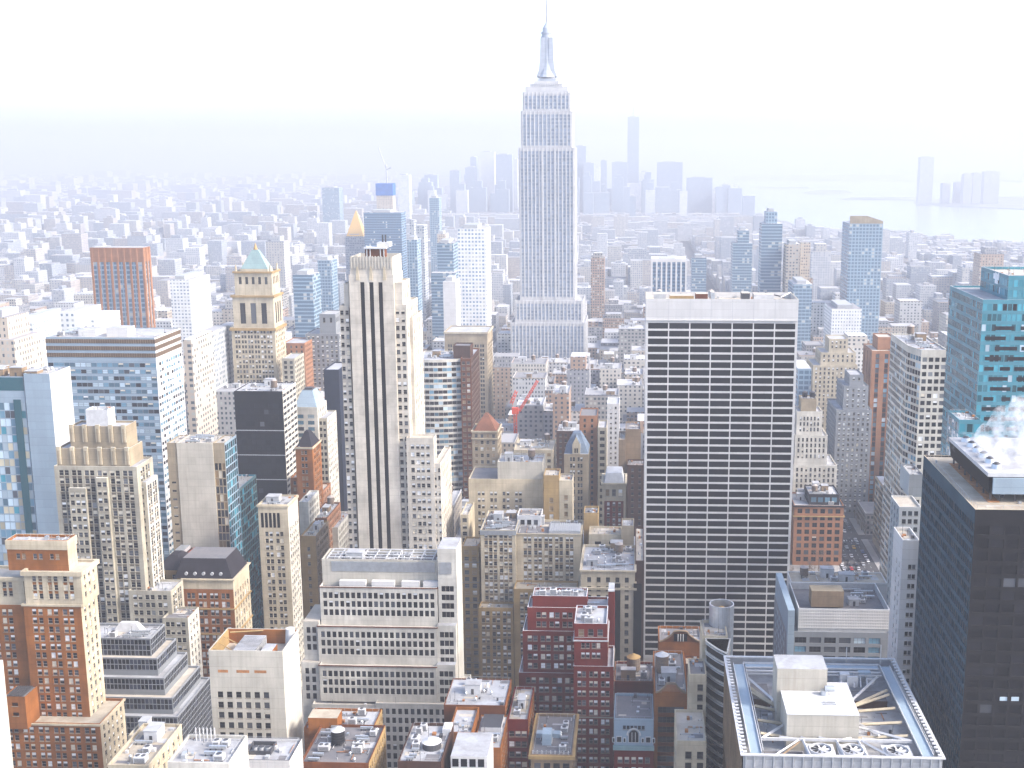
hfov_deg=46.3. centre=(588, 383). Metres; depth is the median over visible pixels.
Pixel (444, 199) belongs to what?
downtown building
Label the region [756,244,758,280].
city building
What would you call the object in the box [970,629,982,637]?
window
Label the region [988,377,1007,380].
window
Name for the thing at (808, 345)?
city building
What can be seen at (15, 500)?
window
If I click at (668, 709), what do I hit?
window
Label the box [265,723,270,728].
window
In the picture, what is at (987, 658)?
window
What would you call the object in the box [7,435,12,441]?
window
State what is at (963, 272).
city building
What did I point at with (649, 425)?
window
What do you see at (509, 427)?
city building
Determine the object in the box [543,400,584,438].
city building
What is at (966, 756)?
window
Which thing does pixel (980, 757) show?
window
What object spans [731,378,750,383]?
window
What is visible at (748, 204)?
downtown building
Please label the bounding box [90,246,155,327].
brown striped tower
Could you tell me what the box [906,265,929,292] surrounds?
city building
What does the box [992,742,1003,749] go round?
window
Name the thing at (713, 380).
window
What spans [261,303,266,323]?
window
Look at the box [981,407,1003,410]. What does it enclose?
window
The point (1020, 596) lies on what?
window
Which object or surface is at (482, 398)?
window
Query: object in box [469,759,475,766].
window
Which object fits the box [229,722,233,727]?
window
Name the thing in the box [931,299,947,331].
city building
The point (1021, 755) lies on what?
window
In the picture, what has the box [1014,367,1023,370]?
window
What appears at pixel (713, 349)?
window
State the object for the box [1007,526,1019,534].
window
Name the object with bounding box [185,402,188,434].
city building
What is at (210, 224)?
distant city blocks
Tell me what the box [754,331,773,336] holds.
window
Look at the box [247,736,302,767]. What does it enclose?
white building
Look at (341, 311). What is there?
window
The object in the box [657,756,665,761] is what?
window
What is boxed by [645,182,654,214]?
downtown building
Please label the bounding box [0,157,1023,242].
water
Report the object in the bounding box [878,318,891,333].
city building
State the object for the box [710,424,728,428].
window
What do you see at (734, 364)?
window
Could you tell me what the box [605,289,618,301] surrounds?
city building
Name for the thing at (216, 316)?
city building
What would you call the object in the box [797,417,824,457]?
window
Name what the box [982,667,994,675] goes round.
window
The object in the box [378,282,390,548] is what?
window
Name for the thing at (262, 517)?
slot window
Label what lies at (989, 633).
window
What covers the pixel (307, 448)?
brown building
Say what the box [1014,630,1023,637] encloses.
window
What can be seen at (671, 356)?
window
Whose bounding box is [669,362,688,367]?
window
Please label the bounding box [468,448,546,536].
cream block
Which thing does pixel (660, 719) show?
window
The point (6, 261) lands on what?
city building
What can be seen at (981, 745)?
window
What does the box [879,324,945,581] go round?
white banded tower
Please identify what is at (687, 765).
window
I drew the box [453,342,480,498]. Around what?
brown slab
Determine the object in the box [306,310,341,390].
grey stepped tower
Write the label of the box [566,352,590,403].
city building
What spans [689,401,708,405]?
window
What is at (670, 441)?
window
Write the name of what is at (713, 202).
downtown building
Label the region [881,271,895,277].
city building
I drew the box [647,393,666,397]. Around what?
window
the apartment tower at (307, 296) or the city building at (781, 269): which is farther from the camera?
the city building at (781, 269)
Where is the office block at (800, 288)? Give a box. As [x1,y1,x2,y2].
[788,277,811,350]
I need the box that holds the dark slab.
[635,527,643,661]
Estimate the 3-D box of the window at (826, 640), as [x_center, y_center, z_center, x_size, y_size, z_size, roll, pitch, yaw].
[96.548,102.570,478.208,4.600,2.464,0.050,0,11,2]
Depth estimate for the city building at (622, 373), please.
1145.84 m
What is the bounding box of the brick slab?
[290,473,330,597]
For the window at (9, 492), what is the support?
in the glass tower at (36, 412)
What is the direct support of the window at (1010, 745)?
in the black tower at (967, 683)
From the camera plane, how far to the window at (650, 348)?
598.83 m
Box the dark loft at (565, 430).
[556,420,578,472]
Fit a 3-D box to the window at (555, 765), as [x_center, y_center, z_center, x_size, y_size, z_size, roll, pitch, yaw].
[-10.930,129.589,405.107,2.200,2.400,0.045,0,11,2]
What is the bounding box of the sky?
[0,0,1023,156]
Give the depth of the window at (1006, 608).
344.47 m
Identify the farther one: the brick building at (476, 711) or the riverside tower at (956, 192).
the riverside tower at (956, 192)
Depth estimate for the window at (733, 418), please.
604.12 m
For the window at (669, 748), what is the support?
in the brick building at (669, 685)
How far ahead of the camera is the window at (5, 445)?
550.46 m
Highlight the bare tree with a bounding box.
[811,548,826,568]
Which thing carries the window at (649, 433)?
in the white tower at (720, 393)
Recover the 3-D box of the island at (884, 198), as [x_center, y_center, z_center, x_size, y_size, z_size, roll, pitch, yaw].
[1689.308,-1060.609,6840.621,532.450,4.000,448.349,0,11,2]
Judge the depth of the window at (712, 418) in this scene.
604.56 m
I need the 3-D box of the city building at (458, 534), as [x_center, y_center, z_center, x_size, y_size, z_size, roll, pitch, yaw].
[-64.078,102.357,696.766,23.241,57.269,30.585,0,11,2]
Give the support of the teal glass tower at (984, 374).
on the ground
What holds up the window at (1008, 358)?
in the teal glass tower at (984, 374)
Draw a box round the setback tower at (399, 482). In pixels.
[340,235,452,548]
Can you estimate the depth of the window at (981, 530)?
340.37 m
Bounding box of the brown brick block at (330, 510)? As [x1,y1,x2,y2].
[315,495,340,547]
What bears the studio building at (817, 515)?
on the ground
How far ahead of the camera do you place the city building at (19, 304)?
1660.21 m
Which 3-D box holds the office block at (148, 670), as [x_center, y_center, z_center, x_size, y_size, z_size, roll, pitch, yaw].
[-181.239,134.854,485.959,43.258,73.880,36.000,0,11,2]
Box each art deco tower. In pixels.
[54,406,202,676]
[792,391,836,491]
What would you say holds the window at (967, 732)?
in the black tower at (967, 683)
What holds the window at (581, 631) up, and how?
in the red brick building at (567, 662)
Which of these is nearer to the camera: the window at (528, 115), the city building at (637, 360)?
the city building at (637, 360)
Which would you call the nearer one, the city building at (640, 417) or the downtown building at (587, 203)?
the city building at (640, 417)
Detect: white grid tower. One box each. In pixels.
[170,271,212,359]
[457,223,491,325]
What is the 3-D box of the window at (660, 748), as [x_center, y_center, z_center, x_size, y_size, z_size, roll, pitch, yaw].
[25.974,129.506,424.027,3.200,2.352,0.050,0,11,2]
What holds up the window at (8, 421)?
in the glass tower at (36, 412)
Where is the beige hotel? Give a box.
[444,325,493,417]
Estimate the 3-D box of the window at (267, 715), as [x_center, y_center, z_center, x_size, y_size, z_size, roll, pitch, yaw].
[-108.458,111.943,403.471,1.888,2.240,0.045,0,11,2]
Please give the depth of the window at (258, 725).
404.35 m
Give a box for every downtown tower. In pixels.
[398,174,411,221]
[425,174,438,187]
[450,170,460,212]
[465,166,478,211]
[470,156,477,166]
[480,151,495,210]
[495,153,496,183]
[497,154,513,211]
[513,158,518,209]
[576,145,586,212]
[584,162,593,192]
[595,166,599,180]
[601,159,606,191]
[612,161,626,210]
[627,106,638,182]
[630,195,635,215]
[640,170,648,182]
[657,161,682,190]
[686,176,712,212]
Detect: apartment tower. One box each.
[293,268,321,336]
[317,255,338,311]
[691,254,706,291]
[782,239,810,291]
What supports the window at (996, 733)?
in the black tower at (967, 683)
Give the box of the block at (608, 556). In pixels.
[579,506,641,677]
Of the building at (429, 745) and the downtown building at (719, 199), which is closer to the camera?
the building at (429, 745)
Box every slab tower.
[166,433,242,555]
[651,256,686,291]
[862,333,890,501]
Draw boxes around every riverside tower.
[916,156,933,203]
[939,182,950,202]
[952,182,960,203]
[960,173,972,203]
[971,172,980,203]
[980,171,999,203]
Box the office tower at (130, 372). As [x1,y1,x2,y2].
[45,325,186,559]
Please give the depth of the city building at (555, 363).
1181.60 m
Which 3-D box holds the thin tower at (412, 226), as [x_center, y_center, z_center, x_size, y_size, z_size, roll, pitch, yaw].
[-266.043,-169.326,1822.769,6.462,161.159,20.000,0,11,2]
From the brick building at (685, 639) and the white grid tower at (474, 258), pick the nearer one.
the brick building at (685, 639)
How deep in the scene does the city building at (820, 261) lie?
1868.09 m
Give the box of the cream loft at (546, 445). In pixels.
[514,433,555,467]
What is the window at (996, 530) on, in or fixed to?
in the black tower at (967, 683)
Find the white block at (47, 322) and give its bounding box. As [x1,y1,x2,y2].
[29,308,60,365]
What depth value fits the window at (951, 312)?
488.27 m
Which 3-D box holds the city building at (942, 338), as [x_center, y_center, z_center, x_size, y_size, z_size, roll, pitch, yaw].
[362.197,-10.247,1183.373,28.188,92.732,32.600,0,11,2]
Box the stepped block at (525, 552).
[479,507,583,695]
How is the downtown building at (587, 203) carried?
on the ground
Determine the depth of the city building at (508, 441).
877.13 m
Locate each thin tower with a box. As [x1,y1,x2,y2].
[407,235,422,327]
[410,219,415,235]
[416,224,429,323]
[429,195,441,272]
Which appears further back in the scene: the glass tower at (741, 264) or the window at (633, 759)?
the glass tower at (741, 264)
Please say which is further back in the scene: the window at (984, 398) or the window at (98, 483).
the window at (98, 483)
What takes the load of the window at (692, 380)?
in the white tower at (720, 393)
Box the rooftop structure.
[175,545,191,552]
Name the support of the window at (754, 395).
in the white tower at (720, 393)
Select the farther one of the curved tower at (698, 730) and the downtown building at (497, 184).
the downtown building at (497, 184)
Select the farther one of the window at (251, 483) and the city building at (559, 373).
the city building at (559, 373)
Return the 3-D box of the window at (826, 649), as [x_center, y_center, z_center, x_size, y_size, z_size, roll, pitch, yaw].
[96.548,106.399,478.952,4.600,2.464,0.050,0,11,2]
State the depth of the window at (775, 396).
601.03 m
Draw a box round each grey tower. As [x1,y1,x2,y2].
[193,325,231,387]
[222,322,233,382]
[443,275,460,350]
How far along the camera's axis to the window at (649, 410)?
605.00 m
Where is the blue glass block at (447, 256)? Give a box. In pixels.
[431,238,457,339]
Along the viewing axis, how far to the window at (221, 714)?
404.10 m
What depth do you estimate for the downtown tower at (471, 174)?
5247.15 m
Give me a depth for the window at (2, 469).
552.75 m
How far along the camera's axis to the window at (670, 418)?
605.30 m
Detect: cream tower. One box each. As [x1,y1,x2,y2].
[0,306,43,368]
[256,493,304,686]
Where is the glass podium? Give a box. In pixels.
[945,409,980,454]
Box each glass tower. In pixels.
[0,365,74,564]
[364,209,407,277]
[730,227,752,291]
[758,208,781,291]
[840,216,882,342]
[940,266,1023,454]
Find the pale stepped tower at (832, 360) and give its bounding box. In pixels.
[807,335,857,431]
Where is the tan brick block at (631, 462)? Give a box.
[619,421,643,535]
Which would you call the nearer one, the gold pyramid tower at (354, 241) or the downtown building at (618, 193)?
the gold pyramid tower at (354, 241)
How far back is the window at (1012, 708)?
350.32 m
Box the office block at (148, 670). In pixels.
[100,621,213,740]
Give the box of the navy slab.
[323,362,347,510]
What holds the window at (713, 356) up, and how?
in the white tower at (720, 393)
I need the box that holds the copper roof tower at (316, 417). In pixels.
[297,387,339,501]
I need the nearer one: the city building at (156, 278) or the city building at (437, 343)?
the city building at (437, 343)
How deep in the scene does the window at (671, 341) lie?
597.81 m
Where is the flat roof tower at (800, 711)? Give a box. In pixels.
[722,647,945,767]
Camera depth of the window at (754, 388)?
600.73 m
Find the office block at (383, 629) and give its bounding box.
[301,537,470,767]
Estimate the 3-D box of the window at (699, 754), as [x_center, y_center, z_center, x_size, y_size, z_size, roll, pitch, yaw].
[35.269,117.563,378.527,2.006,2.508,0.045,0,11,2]
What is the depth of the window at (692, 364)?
599.56 m
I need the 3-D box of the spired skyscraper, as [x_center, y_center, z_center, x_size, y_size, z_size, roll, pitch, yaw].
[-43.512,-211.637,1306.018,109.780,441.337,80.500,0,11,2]
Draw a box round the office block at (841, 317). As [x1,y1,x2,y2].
[823,300,861,346]
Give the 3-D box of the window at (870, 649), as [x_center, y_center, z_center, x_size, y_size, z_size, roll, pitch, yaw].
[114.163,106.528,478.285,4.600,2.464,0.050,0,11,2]
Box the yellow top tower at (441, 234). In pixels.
[437,230,447,242]
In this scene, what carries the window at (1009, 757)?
in the black tower at (967, 683)
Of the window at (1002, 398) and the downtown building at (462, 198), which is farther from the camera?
the downtown building at (462, 198)
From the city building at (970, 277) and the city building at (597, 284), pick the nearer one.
the city building at (597, 284)
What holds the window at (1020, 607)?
in the black tower at (967, 683)
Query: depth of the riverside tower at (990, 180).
6098.71 m
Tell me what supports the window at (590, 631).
in the red brick building at (567, 662)
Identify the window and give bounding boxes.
[0,408,63,564]
[0,411,4,417]
[0,467,4,473]
[0,553,123,767]
[1,419,5,425]
[1,427,6,433]
[1,475,5,481]
[1,483,6,489]
[2,435,6,441]
[2,491,6,497]
[3,443,7,449]
[3,499,7,505]
[4,403,9,409]
[4,451,8,457]
[4,459,9,465]
[5,411,9,417]
[5,467,9,473]
[6,419,10,425]
[6,475,10,481]
[7,427,11,433]
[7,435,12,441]
[7,483,11,489]
[7,491,12,497]
[8,443,12,449]
[8,499,12,505]
[9,451,13,457]
[9,507,13,513]
[10,459,14,465]
[10,467,15,473]
[11,475,15,481]
[12,483,16,489]
[13,491,17,497]
[13,499,18,505]
[14,507,18,513]
[15,515,19,520]
[48,353,186,559]
[60,463,200,670]
[70,480,162,620]
[101,627,212,739]
[172,438,241,554]
[211,578,250,701]
[218,702,223,707]
[219,712,224,717]
[220,722,224,727]
[227,702,232,707]
[228,712,233,717]
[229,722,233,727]
[235,275,284,382]
[236,692,241,697]
[237,387,297,573]
[237,702,241,707]
[237,712,242,717]
[238,722,242,727]
[239,478,263,628]
[240,303,245,323]
[245,692,250,697]
[246,702,250,707]
[246,712,251,717]
[250,303,256,323]
[254,692,259,697]
[255,702,260,707]
[256,723,261,728]
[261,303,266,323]
[261,513,263,527]
[264,692,268,697]
[264,702,269,707]
[265,513,267,527]
[265,713,269,718]
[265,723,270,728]
[269,513,271,527]
[273,513,275,527]
[277,513,279,527]
[291,522,303,670]
[321,609,443,766]
[325,410,338,499]
[340,293,444,548]
[360,282,373,548]
[369,282,382,548]
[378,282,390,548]
[423,362,462,496]
[452,759,458,766]
[461,759,466,766]
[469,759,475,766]
[478,759,483,766]
[481,388,484,416]
[482,541,572,676]
[509,741,514,746]
[509,751,514,756]
[512,114,582,358]
[515,731,520,735]
[515,741,520,746]
[534,643,609,767]
[534,763,540,767]
[544,763,549,767]
[553,763,559,767]
[579,629,583,635]
[588,629,592,635]
[597,629,602,635]
[629,730,638,741]
[631,757,635,762]
[638,757,642,762]
[645,409,792,655]
[645,757,649,762]
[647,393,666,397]
[647,400,666,405]
[647,408,666,413]
[647,416,666,420]
[647,423,666,428]
[647,431,666,435]
[647,438,666,443]
[648,323,667,328]
[648,331,667,336]
[648,338,667,343]
[648,346,667,351]
[648,354,667,359]
[648,362,667,367]
[648,370,666,374]
[648,377,666,382]
[648,385,666,390]
[657,746,666,751]
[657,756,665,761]
[658,707,665,712]
[658,717,666,722]
[658,726,666,731]
[658,736,666,741]
[666,707,674,712]
[666,746,673,751]
[666,756,673,761]
[667,717,673,722]
[667,727,673,732]
[667,736,673,741]
[668,385,687,390]
[668,393,687,398]
[668,400,687,405]
[668,408,687,413]
[668,416,687,420]
[668,423,687,428]
[668,431,686,436]
[668,438,686,443]
[669,323,688,328]
[669,331,688,336]
[669,339,688,343]
[669,346,688,351]
[669,354,688,359]
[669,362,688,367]
[669,370,687,375]
[669,377,687,382]
[674,634,686,640]
[685,752,691,758]
[685,763,690,767]
[689,378,708,382]
[689,385,708,390]
[689,393,708,398]
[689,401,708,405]
[689,408,708,413]
[689,416,708,421]
[689,423,707,428]
[689,431,707,436]
[690,323,709,328]
[690,331,709,336]
[690,339,709,344]
[690,347,709,351]
[690,354,709,359]
[690,362,709,367]
[690,370,708,375]
[697,684,702,690]
[697,695,702,700]
[697,705,702,709]
[697,752,702,758]
[697,763,702,767]
[709,431,728,436]
[710,378,729,383]
[710,385,729,390]
[710,393,729,398]
[710,401,729,406]
[710,408,729,413]
[710,416,728,421]
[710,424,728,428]
[711,331,730,336]
[711,339,730,344]
[711,347,730,352]
[711,354,730,359]
[711,362,730,367]
[711,370,730,375]
[712,323,731,328]
[730,424,749,429]
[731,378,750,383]
[731,386,750,390]
[731,393,750,398]
[731,401,750,406]
[731,409,750,413]
[731,416,749,421]
[732,339,751,344]
[732,347,751,352]
[732,355,751,359]
[732,362,751,367]
[732,370,751,375]
[733,323,752,328]
[733,331,752,336]
[751,416,770,421]
[752,378,771,383]
[752,386,771,391]
[752,393,771,398]
[752,401,771,406]
[752,409,771,414]
[753,347,772,352]
[753,355,772,360]
[753,362,772,367]
[753,370,772,375]
[754,323,773,328]
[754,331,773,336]
[754,339,773,344]
[773,386,792,391]
[773,394,792,398]
[773,401,792,406]
[774,347,794,352]
[774,355,793,360]
[774,363,793,367]
[774,370,793,375]
[774,378,793,383]
[775,323,794,328]
[775,331,794,336]
[775,339,794,344]
[794,646,805,651]
[795,637,805,642]
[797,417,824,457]
[809,637,820,642]
[809,646,820,651]
[824,638,835,642]
[824,647,834,651]
[828,405,866,511]
[839,638,850,642]
[839,647,849,652]
[853,647,864,652]
[854,638,865,643]
[868,647,879,652]
[869,638,879,643]
[873,479,878,543]
[880,341,920,578]
[912,470,1023,767]
[941,271,1023,453]
[946,415,958,454]
[960,424,964,431]
[962,753,973,761]
[963,741,974,748]
[964,729,975,736]
[965,704,977,712]
[965,717,976,724]
[966,692,977,699]
[967,424,972,431]
[967,679,978,687]
[968,667,979,674]
[969,642,981,649]
[969,654,980,662]
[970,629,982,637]
[971,616,982,624]
[972,604,983,611]
[973,578,985,586]
[973,591,984,598]
[974,424,979,431]
[974,565,986,573]
[975,552,987,560]
[976,539,988,547]
[977,526,988,534]
[977,741,989,749]
[977,754,988,761]
[978,729,989,736]
[979,717,990,724]
[980,705,991,712]
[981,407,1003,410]
[981,680,993,687]
[981,692,992,700]
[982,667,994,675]
[983,397,993,400]
[983,655,995,662]
[984,367,993,370]
[984,417,996,420]
[984,642,995,650]
[985,336,1005,339]
[985,357,1000,360]
[985,427,998,430]
[985,629,996,637]
[986,617,997,624]
[987,591,999,599]
[987,604,998,611]
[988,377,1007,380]
[988,578,1000,586]
[989,565,1001,573]
[990,387,1009,390]
[990,552,1002,560]
[991,539,1003,547]
[991,754,1002,761]
[992,526,1003,534]
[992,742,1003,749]
[993,729,1004,737]
[994,705,1006,712]
[994,717,1005,724]
[995,326,1013,329]
[995,347,1016,350]
[995,692,1007,700]
[996,680,1007,687]
[997,667,1008,675]
[998,655,1009,662]
[999,642,1010,650]
[1000,367,1009,370]
[1000,617,1012,624]
[1000,629,1011,637]
[1001,397,1009,400]
[1001,604,1013,612]
[1002,417,1022,420]
[1002,591,1014,599]
[1003,578,1015,586]
[1004,565,1016,573]
[1005,552,1017,560]
[1005,754,1017,761]
[1006,427,1016,430]
[1006,539,1018,547]
[1006,742,1018,749]
[1007,357,1023,360]
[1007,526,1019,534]
[1007,730,1018,737]
[1008,407,1023,410]
[1008,717,1019,725]
[1009,705,1020,712]
[1010,693,1021,700]
[1011,680,1022,688]
[1011,697,1018,700]
[1012,668,1023,675]
[1013,642,1023,650]
[1013,655,1023,663]
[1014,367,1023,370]
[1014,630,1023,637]
[1015,617,1023,625]
[1016,377,1023,380]
[1016,604,1023,612]
[1017,591,1023,599]
[1018,578,1023,586]
[1019,565,1023,573]
[1020,552,1023,560]
[1020,754,1023,762]
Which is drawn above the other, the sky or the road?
the sky
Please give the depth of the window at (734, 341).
596.64 m
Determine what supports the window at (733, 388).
in the white tower at (720, 393)
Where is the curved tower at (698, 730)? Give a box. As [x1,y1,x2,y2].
[674,599,733,767]
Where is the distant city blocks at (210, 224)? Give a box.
[0,170,1023,421]
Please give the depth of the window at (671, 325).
596.28 m
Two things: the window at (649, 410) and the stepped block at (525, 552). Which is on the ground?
the stepped block at (525, 552)
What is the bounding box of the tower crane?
[510,380,538,432]
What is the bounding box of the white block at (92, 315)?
[60,304,120,330]
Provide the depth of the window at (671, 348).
598.54 m
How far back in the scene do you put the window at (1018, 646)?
346.58 m
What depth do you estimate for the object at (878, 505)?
801.43 m
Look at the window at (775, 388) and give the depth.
600.29 m
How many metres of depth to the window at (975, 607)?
344.80 m
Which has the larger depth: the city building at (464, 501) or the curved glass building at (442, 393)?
the curved glass building at (442, 393)
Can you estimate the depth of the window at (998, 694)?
349.64 m
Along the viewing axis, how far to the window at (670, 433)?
606.78 m
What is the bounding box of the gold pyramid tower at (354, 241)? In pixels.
[345,211,364,281]
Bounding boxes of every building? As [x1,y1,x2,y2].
[0,211,31,222]
[0,260,12,263]
[0,264,7,282]
[0,660,13,767]
[3,298,29,313]
[30,299,52,308]
[50,254,79,263]
[54,300,83,308]
[61,233,88,257]
[74,292,93,304]
[75,257,90,273]
[76,275,92,290]
[82,251,89,257]
[108,716,182,767]
[127,231,151,245]
[151,265,157,275]
[152,275,175,293]
[154,295,160,307]
[154,307,165,318]
[155,317,172,327]
[158,258,181,275]
[158,308,171,317]
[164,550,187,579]
[167,727,248,767]
[174,547,252,732]
[182,361,185,389]
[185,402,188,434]
[208,627,303,755]
[212,308,221,325]
[216,382,243,441]
[222,298,233,323]
[225,265,241,290]
[238,473,264,628]
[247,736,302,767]
[266,235,291,290]
[280,287,289,316]
[283,317,294,328]
[285,331,291,340]
[286,337,313,386]
[287,322,295,337]
[294,430,322,616]
[299,490,348,601]
[300,520,329,618]
[303,707,386,767]
[316,387,324,399]
[337,266,345,271]
[337,272,345,281]
[398,722,453,767]
[412,191,414,204]
[419,178,432,211]
[423,350,462,498]
[428,186,436,211]
[432,337,443,348]
[434,188,447,210]
[444,676,511,767]
[452,485,461,536]
[455,526,460,536]
[456,184,468,212]
[460,502,481,678]
[462,499,468,509]
[469,181,486,212]
[471,412,501,468]
[490,193,494,211]
[491,241,503,253]
[491,254,507,274]
[491,271,504,302]
[493,353,519,418]
[495,178,502,188]
[495,181,509,212]
[497,330,510,352]
[498,422,515,432]
[501,426,518,452]
[504,410,515,422]
[505,400,510,418]
[507,686,534,767]
[511,354,548,409]
[513,370,547,406]
[516,394,545,438]
[519,583,614,767]
[528,713,578,767]
[539,354,558,357]
[541,357,569,372]
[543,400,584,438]
[545,383,561,403]
[548,372,555,383]
[552,365,567,383]
[553,381,570,467]
[564,430,589,529]
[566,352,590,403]
[570,353,597,363]
[577,178,579,212]
[579,408,597,505]
[580,260,590,285]
[583,172,591,192]
[583,193,592,214]
[585,384,618,421]
[587,363,599,385]
[588,319,602,339]
[591,252,604,317]
[593,181,599,211]
[594,193,609,212]
[598,420,607,525]
[599,184,607,192]
[599,346,617,359]
[600,356,620,387]
[601,466,626,539]
[603,312,623,338]
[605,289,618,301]
[607,188,611,202]
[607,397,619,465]
[610,348,617,356]
[612,692,654,767]
[614,175,623,211]
[614,653,652,704]
[617,376,641,423]
[618,323,644,363]
[620,424,625,430]
[621,367,623,378]
[623,187,629,212]
[623,253,627,262]
[623,407,643,423]
[624,353,644,378]
[625,367,642,382]
[627,183,640,210]
[628,248,646,279]
[630,317,644,324]
[631,344,644,354]
[637,414,643,458]
[641,175,644,212]
[642,172,653,212]
[642,259,650,286]
[642,383,644,406]
[643,368,644,383]
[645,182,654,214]
[646,246,663,258]
[649,253,666,258]
[653,650,686,767]
[655,187,668,213]
[658,625,699,679]
[669,182,679,212]
[679,191,687,215]
[686,274,690,289]
[712,192,714,212]
[715,186,723,212]
[715,236,734,258]
[719,237,736,258]
[724,183,737,187]
[724,188,727,212]
[727,188,741,214]
[742,195,754,215]
[752,245,757,267]
[754,254,755,268]
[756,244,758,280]
[773,565,889,657]
[781,262,782,277]
[790,481,844,565]
[797,347,814,362]
[802,340,822,350]
[809,275,812,286]
[810,243,830,299]
[810,327,823,342]
[811,300,830,332]
[817,286,839,299]
[826,369,871,517]
[830,261,840,285]
[831,253,840,260]
[832,291,839,299]
[833,268,840,286]
[844,332,869,372]
[856,500,873,533]
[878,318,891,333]
[881,258,890,270]
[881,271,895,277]
[882,275,909,298]
[889,323,917,332]
[894,298,922,331]
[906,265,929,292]
[927,274,952,297]
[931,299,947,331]
[932,269,956,274]
[938,330,946,347]
[939,312,947,330]
[955,281,968,285]
[956,264,972,281]
[969,270,972,285]
[972,246,1003,285]
[1003,260,1012,266]
[1018,253,1023,263]
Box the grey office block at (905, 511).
[886,464,922,608]
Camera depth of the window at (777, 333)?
595.04 m
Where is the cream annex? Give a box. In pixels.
[543,468,573,519]
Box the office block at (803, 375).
[795,360,810,405]
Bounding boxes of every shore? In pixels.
[734,175,1023,181]
[913,197,1023,209]
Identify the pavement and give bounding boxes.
[301,341,879,690]
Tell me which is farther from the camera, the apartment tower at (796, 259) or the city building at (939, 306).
the city building at (939, 306)
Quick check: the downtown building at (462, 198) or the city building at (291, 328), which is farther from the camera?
the downtown building at (462, 198)
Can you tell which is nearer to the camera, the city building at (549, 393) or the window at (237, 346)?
the window at (237, 346)
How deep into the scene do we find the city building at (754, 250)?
2312.16 m
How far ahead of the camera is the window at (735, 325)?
595.04 m
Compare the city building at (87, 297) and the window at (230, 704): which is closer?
the window at (230, 704)
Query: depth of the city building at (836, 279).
2030.18 m
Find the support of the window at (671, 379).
in the white tower at (720, 393)
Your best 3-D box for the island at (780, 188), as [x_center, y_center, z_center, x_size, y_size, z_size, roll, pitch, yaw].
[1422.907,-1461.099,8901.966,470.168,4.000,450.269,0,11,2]
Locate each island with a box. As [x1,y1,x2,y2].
[751,187,808,188]
[802,190,852,194]
[841,197,915,200]
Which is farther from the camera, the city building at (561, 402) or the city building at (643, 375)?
the city building at (643, 375)
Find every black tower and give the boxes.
[234,378,298,573]
[911,436,1023,767]
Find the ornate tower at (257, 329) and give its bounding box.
[229,243,286,383]
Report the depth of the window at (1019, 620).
345.14 m
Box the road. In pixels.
[303,241,919,754]
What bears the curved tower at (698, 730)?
on the ground
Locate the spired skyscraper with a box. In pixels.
[510,0,587,359]
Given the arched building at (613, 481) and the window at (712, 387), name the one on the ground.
the arched building at (613, 481)
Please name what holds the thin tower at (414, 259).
on the ground
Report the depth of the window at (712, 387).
601.47 m
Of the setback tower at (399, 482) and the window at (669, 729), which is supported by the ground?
the setback tower at (399, 482)
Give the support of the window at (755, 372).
in the white tower at (720, 393)
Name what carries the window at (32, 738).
in the brick tower at (64, 711)
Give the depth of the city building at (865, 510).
842.01 m
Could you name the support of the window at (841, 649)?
in the panelled building at (826, 611)
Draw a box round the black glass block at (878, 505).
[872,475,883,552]
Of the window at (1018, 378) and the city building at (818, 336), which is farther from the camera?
the city building at (818, 336)
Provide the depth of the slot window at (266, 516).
571.27 m
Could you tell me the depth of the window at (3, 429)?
548.98 m
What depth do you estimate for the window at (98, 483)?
512.71 m
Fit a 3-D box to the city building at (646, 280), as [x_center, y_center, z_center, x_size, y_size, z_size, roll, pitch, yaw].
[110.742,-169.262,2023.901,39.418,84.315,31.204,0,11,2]
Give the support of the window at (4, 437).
in the glass tower at (36, 412)
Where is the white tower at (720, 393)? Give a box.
[643,289,798,657]
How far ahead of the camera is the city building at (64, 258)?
2364.81 m
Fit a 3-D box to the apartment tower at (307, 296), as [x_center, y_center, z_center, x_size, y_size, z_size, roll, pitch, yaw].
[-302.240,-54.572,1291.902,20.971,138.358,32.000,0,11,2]
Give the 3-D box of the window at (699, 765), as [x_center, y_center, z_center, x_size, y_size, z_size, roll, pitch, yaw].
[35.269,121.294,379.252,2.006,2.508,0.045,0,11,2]
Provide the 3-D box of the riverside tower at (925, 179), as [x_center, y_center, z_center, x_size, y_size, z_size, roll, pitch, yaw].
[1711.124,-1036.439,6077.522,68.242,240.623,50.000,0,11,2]
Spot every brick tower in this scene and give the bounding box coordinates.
[0,533,126,767]
[282,353,304,399]
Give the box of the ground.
[0,162,921,752]
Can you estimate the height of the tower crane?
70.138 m
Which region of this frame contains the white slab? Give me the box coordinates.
[887,527,918,688]
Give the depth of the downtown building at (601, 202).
4808.95 m
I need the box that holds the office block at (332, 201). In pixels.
[322,186,343,221]
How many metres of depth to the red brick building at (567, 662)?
455.47 m
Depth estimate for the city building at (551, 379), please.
1120.81 m
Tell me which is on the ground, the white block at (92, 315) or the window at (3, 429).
the white block at (92, 315)
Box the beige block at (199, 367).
[183,331,218,434]
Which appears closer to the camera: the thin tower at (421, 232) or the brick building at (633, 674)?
the brick building at (633, 674)
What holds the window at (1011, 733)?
in the black tower at (967, 683)
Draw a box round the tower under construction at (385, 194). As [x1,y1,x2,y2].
[375,148,395,210]
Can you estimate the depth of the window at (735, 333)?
595.77 m

